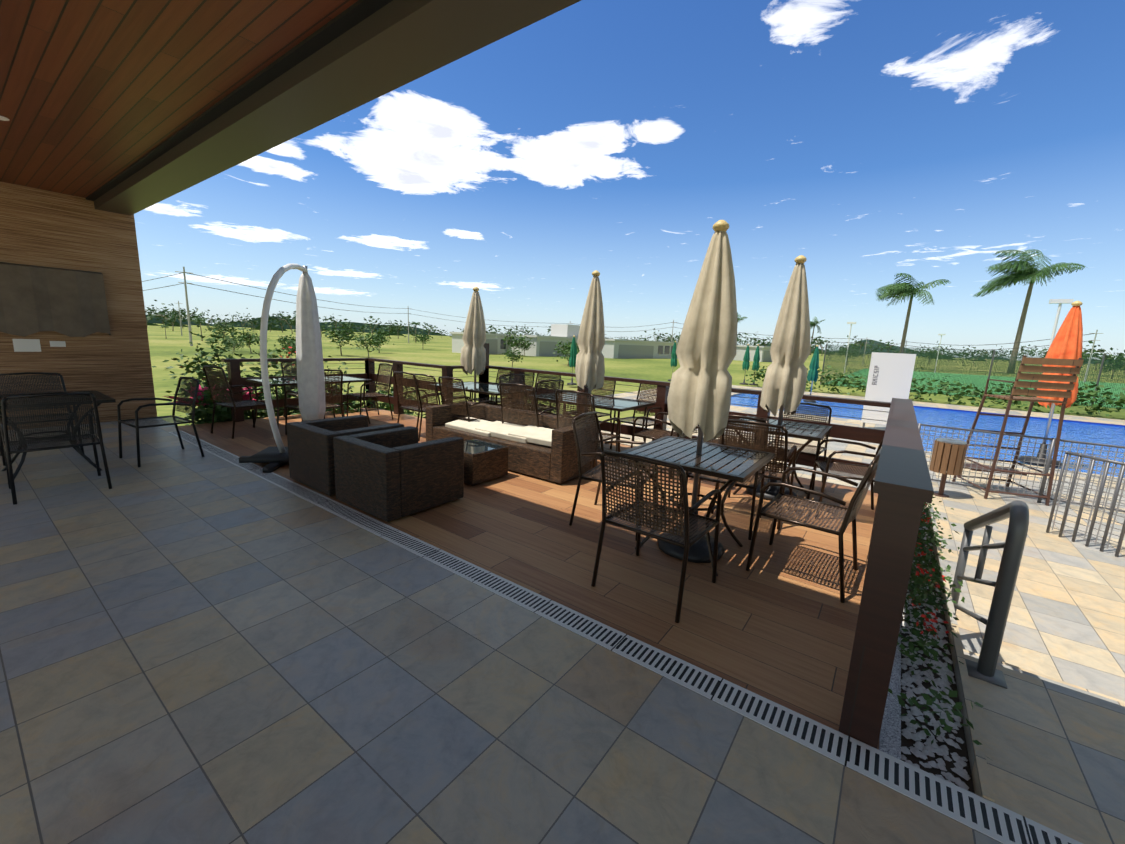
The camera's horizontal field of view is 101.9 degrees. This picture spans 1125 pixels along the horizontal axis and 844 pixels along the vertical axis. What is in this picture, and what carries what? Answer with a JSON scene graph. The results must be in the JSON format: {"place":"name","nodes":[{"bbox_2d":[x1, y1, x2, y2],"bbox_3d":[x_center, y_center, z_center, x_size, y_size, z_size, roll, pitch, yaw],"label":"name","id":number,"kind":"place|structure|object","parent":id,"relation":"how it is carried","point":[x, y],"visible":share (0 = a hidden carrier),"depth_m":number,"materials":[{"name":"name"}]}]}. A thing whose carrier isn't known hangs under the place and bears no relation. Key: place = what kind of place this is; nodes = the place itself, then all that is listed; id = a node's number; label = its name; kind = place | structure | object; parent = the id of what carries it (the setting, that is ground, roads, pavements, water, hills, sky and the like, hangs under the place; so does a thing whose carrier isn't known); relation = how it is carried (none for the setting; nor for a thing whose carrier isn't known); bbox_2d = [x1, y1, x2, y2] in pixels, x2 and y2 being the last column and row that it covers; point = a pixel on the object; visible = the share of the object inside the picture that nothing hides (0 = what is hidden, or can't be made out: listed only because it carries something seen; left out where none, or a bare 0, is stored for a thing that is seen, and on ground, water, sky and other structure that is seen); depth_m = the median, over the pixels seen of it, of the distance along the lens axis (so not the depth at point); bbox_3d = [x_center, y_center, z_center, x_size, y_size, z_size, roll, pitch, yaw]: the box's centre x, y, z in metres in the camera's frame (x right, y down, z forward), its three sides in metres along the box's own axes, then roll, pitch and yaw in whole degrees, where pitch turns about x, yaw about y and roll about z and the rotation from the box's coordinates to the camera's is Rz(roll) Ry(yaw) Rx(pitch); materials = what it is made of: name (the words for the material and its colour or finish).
{"place":"outdoors","nodes":[
{"label":"outdoors","id":0,"kind":"place"},
{"bbox_2d":[0,0,357,197],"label":"ceiling","id":1,"kind":"structure","parent":0,"point":[95,95],"depth_m":3.11,"materials":[{"name":"brown wood"}]},
{"bbox_2d":[0,116,8,120],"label":"downlight","id":2,"kind":"object","parent":1,"relation":"attached to","point":[4,118],"visible":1,"depth_m":3.96,"materials":[{"name":"white paint"}]},
{"bbox_2d":[86,0,580,215],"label":"roof beam","id":3,"kind":"structure","parent":1,"relation":"attached to","point":[358,53],"depth_m":2.95,"materials":[{"name":"beige paint"}]},
{"bbox_2d":[450,332,507,353],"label":"house","id":4,"kind":"structure","parent":0,"point":[497,346],"depth_m":59.17,"materials":[{"name":"grey"}]},
{"bbox_2d":[0,418,1002,843],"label":"terrace floor","id":5,"kind":"structure","parent":0,"point":[198,648],"depth_m":1.87,"materials":[{"name":"grey tile"}]},
{"bbox_2d":[0,372,83,465],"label":"chair","id":6,"kind":"object","parent":5,"relation":"on","point":[45,377],"visible":0.23,"depth_m":5.12,"materials":[{"name":"black metal"}]},
{"bbox_2d":[0,392,111,504],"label":"chair","id":7,"kind":"object","parent":5,"relation":"on","point":[8,445],"visible":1,"depth_m":3.83,"materials":[{"name":"black"}]},
{"bbox_2d":[0,391,115,479],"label":"wall table","id":8,"kind":"object","parent":5,"relation":"on","point":[101,398],"visible":0.42,"depth_m":4.52,"materials":[{"name":"black metal"}]},
{"bbox_2d":[0,182,156,429],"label":"wall","id":9,"kind":"structure","parent":5,"relation":"on","point":[41,227],"depth_m":6.57,"materials":[{"name":"wood"}]},
{"bbox_2d":[0,262,110,351],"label":"television","id":10,"kind":"object","parent":9,"relation":"attached to","point":[66,302],"visible":1,"depth_m":6.24,"materials":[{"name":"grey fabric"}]},
{"bbox_2d":[117,377,204,466],"bbox_3d":[-4.534,-0.041,5.153,0.584,0.905,0.641,9,12,31],"label":"armchair","id":11,"kind":"object","parent":5,"relation":"on","point":[173,417],"visible":1,"depth_m":5.19,"materials":[{"name":"black metal"}]},
{"bbox_2d":[168,431,1082,843],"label":"drain grate","id":12,"kind":"object","parent":5,"relation":"on","point":[962,805],"visible":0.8,"depth_m":1.99,"materials":[{"name":"grey metal"}]},
{"bbox_2d":[178,408,878,749],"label":"deck floor","id":13,"kind":"structure","parent":0,"point":[776,622],"depth_m":3.12,"materials":[{"name":"brown wood"}]},
{"bbox_2d":[203,366,271,438],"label":"chair","id":14,"kind":"object","parent":13,"relation":"on","point":[224,386],"visible":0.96,"depth_m":6.27,"materials":[{"name":"brown"}]},
{"bbox_2d":[239,263,325,472],"bbox_3d":[-3.297,-0.732,5.335,1.544,2.300,0.886,21,21,61],"label":"cantilever umbrella","id":15,"kind":"object","parent":13,"relation":"on","point":[310,378],"visible":0.96,"depth_m":5.83,"materials":[{"name":"white fabric"}]},
{"bbox_2d":[281,361,334,420],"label":"chair","id":16,"kind":"object","parent":13,"relation":"on","point":[288,372],"visible":0.15,"depth_m":7.86,"materials":[{"name":"brown"}]},
{"bbox_2d":[246,375,371,428],"bbox_3d":[-3.959,-0.306,7.244,0.900,0.743,1.500,10,12,35],"label":"table","id":17,"kind":"object","parent":13,"relation":"on","point":[285,381],"visible":0.6,"depth_m":6.95,"materials":[{"name":"brown metal"}]},
{"bbox_2d":[285,370,343,434],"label":"chair","id":18,"kind":"object","parent":13,"relation":"on","point":[339,391],"visible":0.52,"depth_m":6.50,"materials":[{"name":"brown"}]},
{"bbox_2d":[286,415,403,495],"bbox_3d":[-2.192,0.296,4.654,0.800,0.570,0.800,10,12,35],"label":"armchair","id":19,"kind":"object","parent":13,"relation":"on","point":[311,453],"visible":0.6,"depth_m":4.35,"materials":[{"name":"wicker"}]},
{"bbox_2d":[347,363,392,418],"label":"chair","id":20,"kind":"object","parent":13,"relation":"on","point":[378,378],"visible":0.94,"depth_m":8.11,"materials":[{"name":"brown"}]},
{"bbox_2d":[333,426,463,521],"bbox_3d":[-1.468,0.420,4.134,0.800,0.570,0.800,10,12,35],"label":"armchair","id":21,"kind":"object","parent":13,"relation":"on","point":[387,475],"visible":1,"depth_m":3.86,"materials":[{"name":"wicker"}]},
{"bbox_2d":[394,371,449,440],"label":"chair","id":22,"kind":"object","parent":13,"relation":"on","point":[405,392],"visible":0.69,"depth_m":6.56,"materials":[{"name":"brown"}]},
{"bbox_2d":[413,374,469,427],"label":"chair","id":23,"kind":"object","parent":13,"relation":"on","point":[427,396],"visible":0.38,"depth_m":6.30,"materials":[{"name":"brown"}]},
{"bbox_2d":[438,376,496,421],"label":"chair","id":24,"kind":"object","parent":13,"relation":"on","point":[454,404],"visible":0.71,"depth_m":6.04,"materials":[{"name":"brown"}]},
{"bbox_2d":[460,287,485,401],"bbox_3d":[-1.520,-1.143,7.940,0.509,2.345,0.488,1,10,-10],"label":"umbrella","id":25,"kind":"object","parent":13,"relation":"on","point":[473,355],"visible":0.71,"depth_m":7.79,"materials":[{"name":"beige fabric"}]},
{"bbox_2d":[430,381,532,409],"bbox_3d":[-1.271,-0.185,7.210,1.500,0.743,0.900,10,12,35],"label":"table","id":26,"kind":"object","parent":13,"relation":"on","point":[483,388],"visible":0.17,"depth_m":6.99,"materials":[{"name":"brown"}]},
{"bbox_2d":[464,439,507,484],"bbox_3d":[-0.961,0.418,4.962,0.520,0.326,0.520,10,12,35],"label":"coffee table","id":27,"kind":"object","parent":13,"relation":"on","point":[484,461],"visible":0.69,"depth_m":4.79,"materials":[{"name":"brown wicker"}]},
{"bbox_2d":[471,369,513,404],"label":"chair","id":28,"kind":"object","parent":13,"relation":"on","point":[492,397],"visible":0.31,"depth_m":8.22,"materials":[{"name":"brown"}]},
{"bbox_2d":[487,371,534,407],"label":"chair","id":29,"kind":"object","parent":13,"relation":"on","point":[529,383],"visible":0.17,"depth_m":7.87,"materials":[{"name":"brown"}]},
{"bbox_2d":[426,401,598,483],"bbox_3d":[-0.699,0.172,5.684,2.250,0.580,0.720,10,12,35],"label":"sofa","id":30,"kind":"object","parent":13,"relation":"on","point":[546,449],"visible":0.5,"depth_m":5.30,"materials":[{"name":"brown wicker"}]},
{"bbox_2d":[499,374,550,413],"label":"chair","id":31,"kind":"object","parent":13,"relation":"on","point":[516,379],"visible":0.25,"depth_m":7.02,"materials":[{"name":"brown metal"}]},
{"bbox_2d":[499,383,555,426],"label":"chair","id":32,"kind":"object","parent":13,"relation":"on","point":[510,406],"visible":0.58,"depth_m":5.56,"materials":[{"name":"brown wicker"}]},
{"bbox_2d":[512,373,560,414],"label":"chair","id":33,"kind":"object","parent":13,"relation":"on","point":[547,376],"visible":0.1,"depth_m":7.62,"materials":[{"name":"brown"}]},
{"bbox_2d":[510,380,563,413],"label":"chair","id":34,"kind":"object","parent":13,"relation":"on","point":[550,405],"visible":0.23,"depth_m":6.28,"materials":[{"name":"brown"}]},
{"bbox_2d":[221,343,933,748],"bbox_3d":[-1.062,-0.035,5.814,8.740,1.850,4.065,10,12,35],"label":"deck railing","id":35,"kind":"object","parent":13,"relation":"on","point":[903,487],"visible":0.54,"depth_m":1.79,"materials":[{"name":"brown wood"}]},
{"bbox_2d":[555,389,620,475],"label":"chair","id":36,"kind":"object","parent":13,"relation":"on","point":[563,415],"visible":0.46,"depth_m":5.09,"materials":[{"name":"brown wicker"}]},
{"bbox_2d":[563,380,615,433],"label":"chair","id":37,"kind":"object","parent":13,"relation":"on","point":[606,393],"visible":0.17,"depth_m":7.07,"materials":[{"name":"brown"}]},
{"bbox_2d":[575,270,604,455],"bbox_3d":[0.383,-0.766,6.086,0.488,2.415,0.500,4,10,11],"label":"umbrella","id":38,"kind":"object","parent":13,"relation":"on","point":[590,369],"visible":0.79,"depth_m":5.94,"materials":[{"name":"beige fabric"}]},
{"bbox_2d":[526,392,654,463],"bbox_3d":[0.347,0.059,6.233,1.500,0.743,0.900,10,12,35],"label":"table","id":39,"kind":"object","parent":13,"relation":"on","point":[613,404],"visible":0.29,"depth_m":5.98,"materials":[{"name":"brown metal"}]},
{"bbox_2d":[569,411,656,540],"bbox_3d":[0.443,0.404,3.854,0.641,0.905,0.584,7,11,25],"label":"chair","id":40,"kind":"object","parent":13,"relation":"on","point":[586,447],"visible":0.48,"depth_m":3.90,"materials":[{"name":"brown wicker"}]},
{"bbox_2d":[610,383,660,448],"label":"chair","id":41,"kind":"object","parent":13,"relation":"on","point":[639,422],"visible":0.48,"depth_m":6.69,"materials":[{"name":"brown"}]},
{"bbox_2d":[591,450,721,622],"bbox_3d":[0.594,0.595,2.819,0.584,0.905,0.641,10,13,37],"label":"chair","id":42,"kind":"object","parent":13,"relation":"on","point":[640,503],"visible":1,"depth_m":2.59,"materials":[{"name":"brown"}]},
{"bbox_2d":[629,412,689,476],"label":"chair","id":43,"kind":"object","parent":13,"relation":"on","point":[670,433],"visible":0.42,"depth_m":5.55,"materials":[{"name":"brown wicker"}]},
{"bbox_2d":[618,436,774,575],"bbox_3d":[0.980,0.595,3.397,0.860,0.748,0.860,10,12,35],"label":"table","id":44,"kind":"object","parent":13,"relation":"on","point":[732,465],"visible":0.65,"depth_m":3.25,"materials":[{"name":"grey metal"}]},
{"bbox_2d":[657,220,737,562],"bbox_3d":[1.010,-0.199,3.257,0.509,2.345,0.488,6,11,18],"label":"umbrella","id":45,"kind":"object","parent":13,"relation":"on","point":[700,389],"visible":0.85,"depth_m":3.11,"materials":[{"name":"beige fabric"}]},
{"bbox_2d":[670,422,740,488],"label":"chair","id":46,"kind":"object","parent":13,"relation":"on","point":[696,439],"visible":0.04,"depth_m":5.29,"materials":[{"name":"brown wicker"}]},
{"bbox_2d":[682,415,768,539],"bbox_3d":[1.436,0.424,3.981,0.584,0.905,0.641,8,12,30],"label":"chair","id":47,"kind":"object","parent":13,"relation":"on","point":[756,480],"visible":0.23,"depth_m":3.91,"materials":[{"name":"brown wicker"}]},
{"bbox_2d":[711,419,796,529],"bbox_3d":[1.776,0.403,4.181,0.584,0.905,0.641,9,12,34],"label":"chair","id":48,"kind":"object","parent":13,"relation":"on","point":[786,454],"visible":0.46,"depth_m":3.88,"materials":[{"name":"brown wicker"}]},
{"bbox_2d":[746,255,809,501],"bbox_3d":[2.255,-0.424,4.621,0.500,2.415,0.488,-3,11,-27],"label":"umbrella","id":49,"kind":"object","parent":13,"relation":"on","point":[784,384],"visible":0.92,"depth_m":4.49,"materials":[{"name":"beige fabric"}]},
{"bbox_2d":[729,416,831,507],"bbox_3d":[2.220,0.403,4.768,0.860,0.748,0.860,10,12,35],"label":"table","id":50,"kind":"object","parent":13,"relation":"on","point":[811,432],"visible":0.42,"depth_m":4.57,"materials":[{"name":"brown metal"}]},
{"bbox_2d":[758,403,831,489],"bbox_3d":[2.680,0.254,5.234,0.584,0.905,0.641,11,13,38],"label":"chair","id":51,"kind":"object","parent":13,"relation":"on","point":[815,419],"visible":0.31,"depth_m":5.30,"materials":[{"name":"brown wicker"}]},
{"bbox_2d":[745,449,880,602],"bbox_3d":[1.711,0.594,3.097,0.641,0.905,0.584,11,13,38],"label":"chair","id":52,"kind":"object","parent":13,"relation":"on","point":[850,513],"visible":1,"depth_m":3.05,"materials":[{"name":"brown wicker"}]},
{"bbox_2d":[807,437,883,518],"bbox_3d":[2.725,0.433,4.243,0.641,0.905,0.584,6,11,20],"label":"chair","id":53,"kind":"object","parent":13,"relation":"on","point":[828,465],"visible":0.38,"depth_m":4.38,"materials":[{"name":"brown wicker"}]},
{"bbox_2d":[508,324,579,355],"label":"house","id":54,"kind":"structure","parent":0,"point":[546,346],"depth_m":60.45,"materials":[{"name":"grey paint"}]},
{"bbox_2d":[145,314,1110,364],"bbox_3d":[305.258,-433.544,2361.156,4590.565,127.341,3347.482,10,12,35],"label":"hills","id":55,"kind":"structure","parent":0,"point":[293,327],"depth_m":2814.45,"materials":[{"name":"green plant"}]},
{"bbox_2d":[134,0,1124,359],"label":"sky","id":56,"kind":"structure","parent":0,"point":[870,142],"materials":[{"name":"blue"}]},
{"bbox_2d":[147,323,1124,425],"bbox_3d":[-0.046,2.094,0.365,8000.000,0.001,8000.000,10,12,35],"label":"lawn","id":57,"kind":"structure","parent":0,"point":[436,350],"depth_m":37.49,"materials":[{"name":"green plant"}]},
{"bbox_2d":[163,344,295,419],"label":"flowers","id":58,"kind":"object","parent":57,"relation":"on","point":[246,397],"visible":0.15,"depth_m":7.65,"materials":[{"name":"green plant"}]},
{"bbox_2d":[567,335,576,384],"bbox_3d":[0.487,-2.860,21.136,0.500,2.265,0.488,10,12,35],"label":"closed patio umbrella","id":59,"kind":"object","parent":57,"relation":"on","point":[572,359],"visible":0.98,"depth_m":21.01,"materials":[{"name":"green fabric"}]},
{"bbox_2d":[147,322,1019,362],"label":"trees","id":60,"kind":"object","parent":57,"relation":"on","point":[279,329],"visible":0.02,"depth_m":432.08,"materials":[{"name":"green plant"}]},
{"bbox_2d":[142,267,1103,381],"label":"utility poles","id":61,"kind":"object","parent":57,"relation":"on","point":[189,323],"visible":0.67,"depth_m":59.08,"materials":[{"name":"grey concrete"}]},
{"bbox_2d":[145,300,1124,373],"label":"tree line","id":62,"kind":"object","parent":57,"relation":"on","point":[171,316],"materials":[{"name":"green plant"}]},
{"bbox_2d":[152,327,1124,424],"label":"shrub foliage","id":63,"kind":"object","parent":57,"relation":"on","point":[222,413],"visible":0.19,"depth_m":9.02,"materials":[{"name":"green plant"}]},
{"bbox_2d":[205,322,1124,378],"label":"trees","id":64,"kind":"object","parent":57,"relation":"on","point":[339,334],"depth_m":39.61,"materials":[{"name":"green plant"}]},
{"bbox_2d":[668,341,676,380],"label":"closed patio umbrella","id":65,"kind":"object","parent":57,"relation":"on","point":[673,358],"visible":0.92,"depth_m":25.78,"materials":[{"name":"green fabric"}]},
{"bbox_2d":[739,344,749,384],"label":"closed patio umbrella","id":66,"kind":"object","parent":57,"relation":"on","point":[746,363],"visible":1,"depth_m":25.54,"materials":[{"name":"green fabric"}]},
{"bbox_2d":[733,345,771,361],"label":"house","id":67,"kind":"structure","parent":57,"relation":"on","point":[765,355],"depth_m":78.60,"materials":[{"name":"grey paint"}]},
{"bbox_2d":[749,344,759,385],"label":"closed patio umbrella","id":68,"kind":"object","parent":57,"relation":"on","point":[755,365],"visible":0.9,"depth_m":25.35,"materials":[{"name":"green fabric"}]},
{"bbox_2d":[901,503,994,801],"bbox_3d":[2.546,1.450,3.308,0.260,0.812,3.988,10,12,35],"label":"planter bed","id":69,"kind":"object","parent":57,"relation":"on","point":[978,782],"visible":0.23,"depth_m":2.01,"materials":[{"name":"grey soil"}]},
{"bbox_2d":[901,510,969,789],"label":"plants","id":70,"kind":"object","parent":69,"relation":"on","point":[928,748],"visible":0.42,"depth_m":2.05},
{"bbox_2d":[888,493,989,758],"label":"flowering plants","id":71,"kind":"object","parent":69,"relation":"on","point":[922,578],"visible":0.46,"depth_m":2.53,"materials":[{"name":"green plant"}]},
{"bbox_2d":[820,299,1124,408],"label":"sports court","id":72,"kind":"object","parent":57,"relation":"on","point":[977,380],"visible":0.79,"depth_m":28.23,"materials":[{"name":"green"}]},
{"bbox_2d":[602,339,677,358],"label":"house","id":73,"kind":"structure","parent":0,"point":[625,349],"depth_m":66.70,"materials":[{"name":"grey"}]},
{"bbox_2d":[601,385,1124,700],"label":"pool deck","id":74,"kind":"structure","parent":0,"point":[1066,619],"depth_m":4.45,"materials":[{"name":"stone"}]},
{"bbox_2d":[803,345,818,402],"bbox_3d":[10.000,-1.925,18.182,0.488,2.265,0.500,-4,12,-34],"label":"closed patio umbrella","id":75,"kind":"object","parent":74,"relation":"on","point":[812,376],"visible":0.94,"depth_m":18.08,"materials":[{"name":"green fabric"}]},
{"bbox_2d":[861,352,915,427],"bbox_3d":[8.647,-0.798,12.152,0.950,2.050,0.064,8,11,27],"label":"sign panel","id":76,"kind":"object","parent":74,"relation":"on","point":[890,375],"visible":0.92,"depth_m":12.11,"materials":[{"name":"white plastic"}]},
{"bbox_2d":[929,438,967,497],"bbox_3d":[5.582,0.669,6.644,0.364,0.835,0.369,10,12,35],"label":"trash bin","id":77,"kind":"object","parent":74,"relation":"on","point":[948,456],"visible":0.98,"depth_m":6.50,"materials":[{"name":"brown wood"}]},
{"bbox_2d":[952,355,1083,505],"bbox_3d":[6.662,0.070,6.750,0.748,2.075,0.988,5,10,16],"label":"lifeguard chair","id":78,"kind":"object","parent":74,"relation":"on","point":[1072,379],"visible":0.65,"depth_m":6.33,"materials":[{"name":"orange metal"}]},
{"bbox_2d":[918,423,1124,556],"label":"pool fence","id":79,"kind":"object","parent":74,"relation":"on","point":[1102,482],"visible":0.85,"depth_m":6.04,"materials":[{"name":"grey metal"}]},
{"bbox_2d":[1017,301,1082,467],"bbox_3d":[9.574,-0.722,8.815,0.666,3.148,0.649,5,10,13],"label":"closed patio umbrella","id":80,"kind":"object","parent":74,"relation":"on","point":[1067,342],"visible":0.5,"depth_m":8.63,"materials":[{"name":"orange fabric"}]},
{"bbox_2d":[879,626,900,759],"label":"gravel","id":81,"kind":"structure","parent":0,"point":[890,738],"depth_m":1.92,"materials":[{"name":"grey gravel"}]},
{"bbox_2d":[731,394,1124,477],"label":"pool water","id":82,"kind":"structure","parent":0,"point":[1095,433],"depth_m":13.65,"materials":[{"name":"blue liquid"}]},
{"bbox_2d":[913,406,1124,426],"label":"pool edge","id":83,"kind":"object","parent":82,"relation":"on","point":[1030,417],"depth_m":16.63,"materials":[{"name":"blue"}]},
{"bbox_2d":[963,649,1124,843],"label":"paved walkway","id":84,"kind":"structure","parent":0,"point":[1054,750],"depth_m":1.79,"materials":[{"name":"grey tile"}]},
{"bbox_2d":[951,501,1028,688],"bbox_3d":[2.420,0.973,2.672,0.140,1.363,1.360,10,12,35],"label":"step handrail","id":85,"kind":"object","parent":84,"relation":"on","point":[1016,513],"visible":0.9,"depth_m":2.17,"materials":[{"name":"grey metal"}]}
]}

